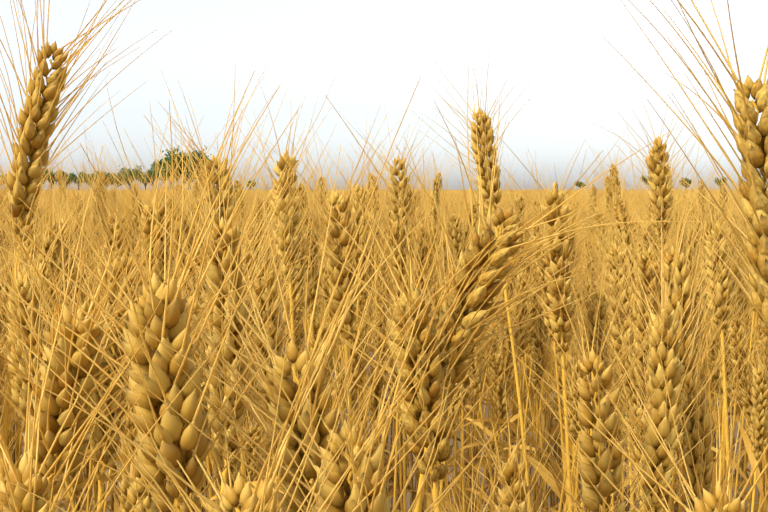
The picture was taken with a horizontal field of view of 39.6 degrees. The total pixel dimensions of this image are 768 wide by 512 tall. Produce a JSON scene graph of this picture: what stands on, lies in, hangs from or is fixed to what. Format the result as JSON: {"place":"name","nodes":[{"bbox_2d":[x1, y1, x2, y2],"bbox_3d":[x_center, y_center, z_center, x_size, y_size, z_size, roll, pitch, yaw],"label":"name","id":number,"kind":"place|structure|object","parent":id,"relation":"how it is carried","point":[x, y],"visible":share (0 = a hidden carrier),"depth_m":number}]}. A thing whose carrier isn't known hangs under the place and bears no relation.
{"place":"outdoors","nodes":[
{"label":"outdoors","id":0,"kind":"place"},
{"bbox_2d":[0,252,767,511],"bbox_3d":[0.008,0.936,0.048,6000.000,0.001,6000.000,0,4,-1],"label":"ground","id":1,"kind":"structure","parent":0,"point":[532,468],"depth_m":3.84},
{"bbox_2d":[44,169,57,187],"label":"tree","id":2,"kind":"object","parent":1,"relation":"on","point":[51,175],"visible":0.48,"depth_m":384.26},
{"bbox_2d":[57,170,72,187],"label":"tree","id":3,"kind":"object","parent":1,"relation":"on","point":[64,173],"visible":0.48,"depth_m":382.62},
{"bbox_2d":[0,162,129,468],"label":"wheat ear","id":4,"kind":"object","parent":1,"relation":"on","point":[18,396],"visible":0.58,"depth_m":0.48},
{"bbox_2d":[68,172,86,189],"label":"tree","id":5,"kind":"object","parent":1,"relation":"on","point":[72,176],"visible":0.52,"depth_m":376.08},
{"bbox_2d":[0,0,171,481],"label":"wheat ear","id":6,"kind":"object","parent":1,"relation":"on","point":[39,113],"visible":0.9,"depth_m":0.53},
{"bbox_2d":[84,174,95,186],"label":"tree","id":7,"kind":"object","parent":1,"relation":"on","point":[90,179],"visible":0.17,"depth_m":387.64},
{"bbox_2d":[92,171,116,186],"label":"tree","id":8,"kind":"object","parent":1,"relation":"on","point":[106,178],"visible":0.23,"depth_m":381.23},
{"bbox_2d":[57,163,163,511],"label":"wheat ear","id":9,"kind":"object","parent":1,"relation":"on","point":[117,234],"visible":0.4,"depth_m":1.04},
{"bbox_2d":[0,146,230,511],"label":"wheat ear","id":10,"kind":"object","parent":1,"relation":"on","point":[13,498],"visible":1,"depth_m":0.25},
{"bbox_2d":[111,173,122,186],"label":"tree","id":11,"kind":"object","parent":1,"relation":"on","point":[116,179],"visible":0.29,"depth_m":385.29},
{"bbox_2d":[117,164,141,188],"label":"tree","id":12,"kind":"object","parent":1,"relation":"on","point":[128,172],"visible":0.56,"depth_m":376.57},
{"bbox_2d":[136,173,149,190],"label":"tree","id":13,"kind":"object","parent":1,"relation":"on","point":[143,181],"visible":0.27,"depth_m":336.71},
{"bbox_2d":[137,168,157,189],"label":"tree","id":14,"kind":"object","parent":1,"relation":"on","point":[150,172],"visible":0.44,"depth_m":331.22},
{"bbox_2d":[0,71,298,511],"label":"wheat ear","id":15,"kind":"object","parent":1,"relation":"on","point":[162,375],"visible":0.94,"depth_m":0.25},
{"bbox_2d":[55,79,246,479],"bbox_3d":[-0.119,0.420,0.566,0.095,1.023,0.093,0,4,-1],"label":"wheat ear","id":16,"kind":"object","parent":1,"relation":"on","point":[159,212],"visible":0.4,"depth_m":0.54},
{"bbox_2d":[0,168,314,507],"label":"wheat ear","id":17,"kind":"object","parent":1,"relation":"on","point":[55,409],"visible":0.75,"depth_m":0.28},
{"bbox_2d":[150,158,177,189],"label":"tree","id":18,"kind":"object","parent":1,"relation":"on","point":[164,166],"visible":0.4,"depth_m":315.70},
{"bbox_2d":[162,147,208,183],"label":"tree","id":19,"kind":"object","parent":1,"relation":"on","point":[180,165],"visible":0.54,"depth_m":313.01},
{"bbox_2d":[172,145,210,188],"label":"tree","id":20,"kind":"object","parent":1,"relation":"on","point":[180,152],"visible":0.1,"depth_m":317.04},
{"bbox_2d":[145,146,262,500],"bbox_3d":[-0.167,0.401,1.018,0.114,1.009,0.128,0,4,-1],"label":"wheat ear","id":21,"kind":"object","parent":1,"relation":"on","point":[199,257],"visible":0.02,"depth_m":0.98},
{"bbox_2d":[143,66,276,483],"bbox_3d":[-0.096,0.411,0.615,0.082,1.040,0.105,0,4,-1],"label":"wheat ear","id":22,"kind":"object","parent":1,"relation":"on","point":[214,191],"visible":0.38,"depth_m":0.59},
{"bbox_2d":[0,249,475,511],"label":"wheat ear","id":23,"kind":"object","parent":1,"relation":"on","point":[263,498],"visible":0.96,"depth_m":0.24},
{"bbox_2d":[174,148,356,511],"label":"wheat ear","id":24,"kind":"object","parent":1,"relation":"on","point":[263,298],"visible":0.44,"depth_m":0.57},
{"bbox_2d":[86,77,458,511],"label":"wheat ear","id":25,"kind":"object","parent":1,"relation":"on","point":[289,385],"visible":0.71,"depth_m":0.28},
{"bbox_2d":[213,76,336,401],"bbox_3d":[-0.079,0.392,0.812,0.091,1.049,0.094,0,4,-1],"label":"wheat ear","id":26,"kind":"object","parent":1,"relation":"on","point":[293,225],"visible":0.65,"depth_m":0.79},
{"bbox_2d":[107,237,511,511],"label":"wheat ear","id":27,"kind":"object","parent":1,"relation":"on","point":[363,478],"visible":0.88,"depth_m":0.26},
{"bbox_2d":[263,105,417,425],"bbox_3d":[-0.025,0.421,0.641,0.094,1.012,0.085,0,4,-1],"label":"wheat ear","id":28,"kind":"object","parent":1,"relation":"on","point":[346,240],"visible":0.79,"depth_m":0.61},
{"bbox_2d":[201,177,548,511],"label":"wheat ear","id":29,"kind":"object","parent":1,"relation":"on","point":[430,395],"visible":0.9,"depth_m":0.41},
{"bbox_2d":[339,105,441,511],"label":"wheat plant","id":30,"kind":"object","parent":1,"relation":"on","point":[402,184],"visible":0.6,"depth_m":1.09},
{"bbox_2d":[419,47,537,511],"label":"wheat plant","id":31,"kind":"object","parent":1,"relation":"on","point":[485,135],"visible":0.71,"depth_m":0.89},
{"bbox_2d":[429,370,582,511],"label":"wheat ear","id":32,"kind":"object","parent":1,"relation":"on","point":[511,472],"visible":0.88,"depth_m":0.61},
{"bbox_2d":[325,66,704,511],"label":"wheat ear","id":33,"kind":"object","parent":1,"relation":"on","point":[477,311],"visible":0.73,"depth_m":0.42},
{"bbox_2d":[486,123,631,511],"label":"wheat ear","id":34,"kind":"object","parent":1,"relation":"on","point":[558,318],"visible":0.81,"depth_m":0.71},
{"bbox_2d":[575,182,585,187],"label":"tree","id":35,"kind":"object","parent":1,"relation":"on","point":[580,185],"visible":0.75,"depth_m":528.60},
{"bbox_2d":[485,208,707,511],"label":"wheat ear","id":36,"kind":"object","parent":1,"relation":"on","point":[607,461],"visible":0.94,"depth_m":0.49},
{"bbox_2d":[564,172,671,511],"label":"wheat ear","id":37,"kind":"object","parent":1,"relation":"on","point":[615,333],"visible":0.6,"depth_m":0.89},
{"bbox_2d":[488,328,767,511],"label":"wheat ear","id":38,"kind":"object","parent":1,"relation":"on","point":[717,500],"visible":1,"depth_m":0.28},
{"bbox_2d":[641,173,652,184],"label":"tree","id":39,"kind":"object","parent":1,"relation":"on","point":[646,180],"visible":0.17,"depth_m":518.79},
{"bbox_2d":[587,77,709,511],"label":"wheat ear","id":40,"kind":"object","parent":1,"relation":"on","point":[658,170],"visible":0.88,"depth_m":0.99},
{"bbox_2d":[680,177,690,187],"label":"tree","id":41,"kind":"object","parent":1,"relation":"on","point":[685,182],"visible":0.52,"depth_m":528.40},
{"bbox_2d":[608,0,767,337],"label":"wheat ear","id":42,"kind":"object","parent":1,"relation":"on","point":[751,139],"visible":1,"depth_m":0.38},
{"bbox_2d":[636,176,750,501],"bbox_3d":[0.242,0.416,0.828,0.106,0.997,0.107,0,4,-1],"label":"wheat ear","id":43,"kind":"object","parent":1,"relation":"on","point":[726,286],"visible":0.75,"depth_m":0.79},
{"bbox_2d":[715,177,727,184],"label":"tree","id":44,"kind":"object","parent":1,"relation":"on","point":[717,179],"visible":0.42,"depth_m":524.72},
{"bbox_2d":[0,0,767,190],"label":"sky","id":45,"kind":"structure","parent":0,"point":[376,53]}
]}

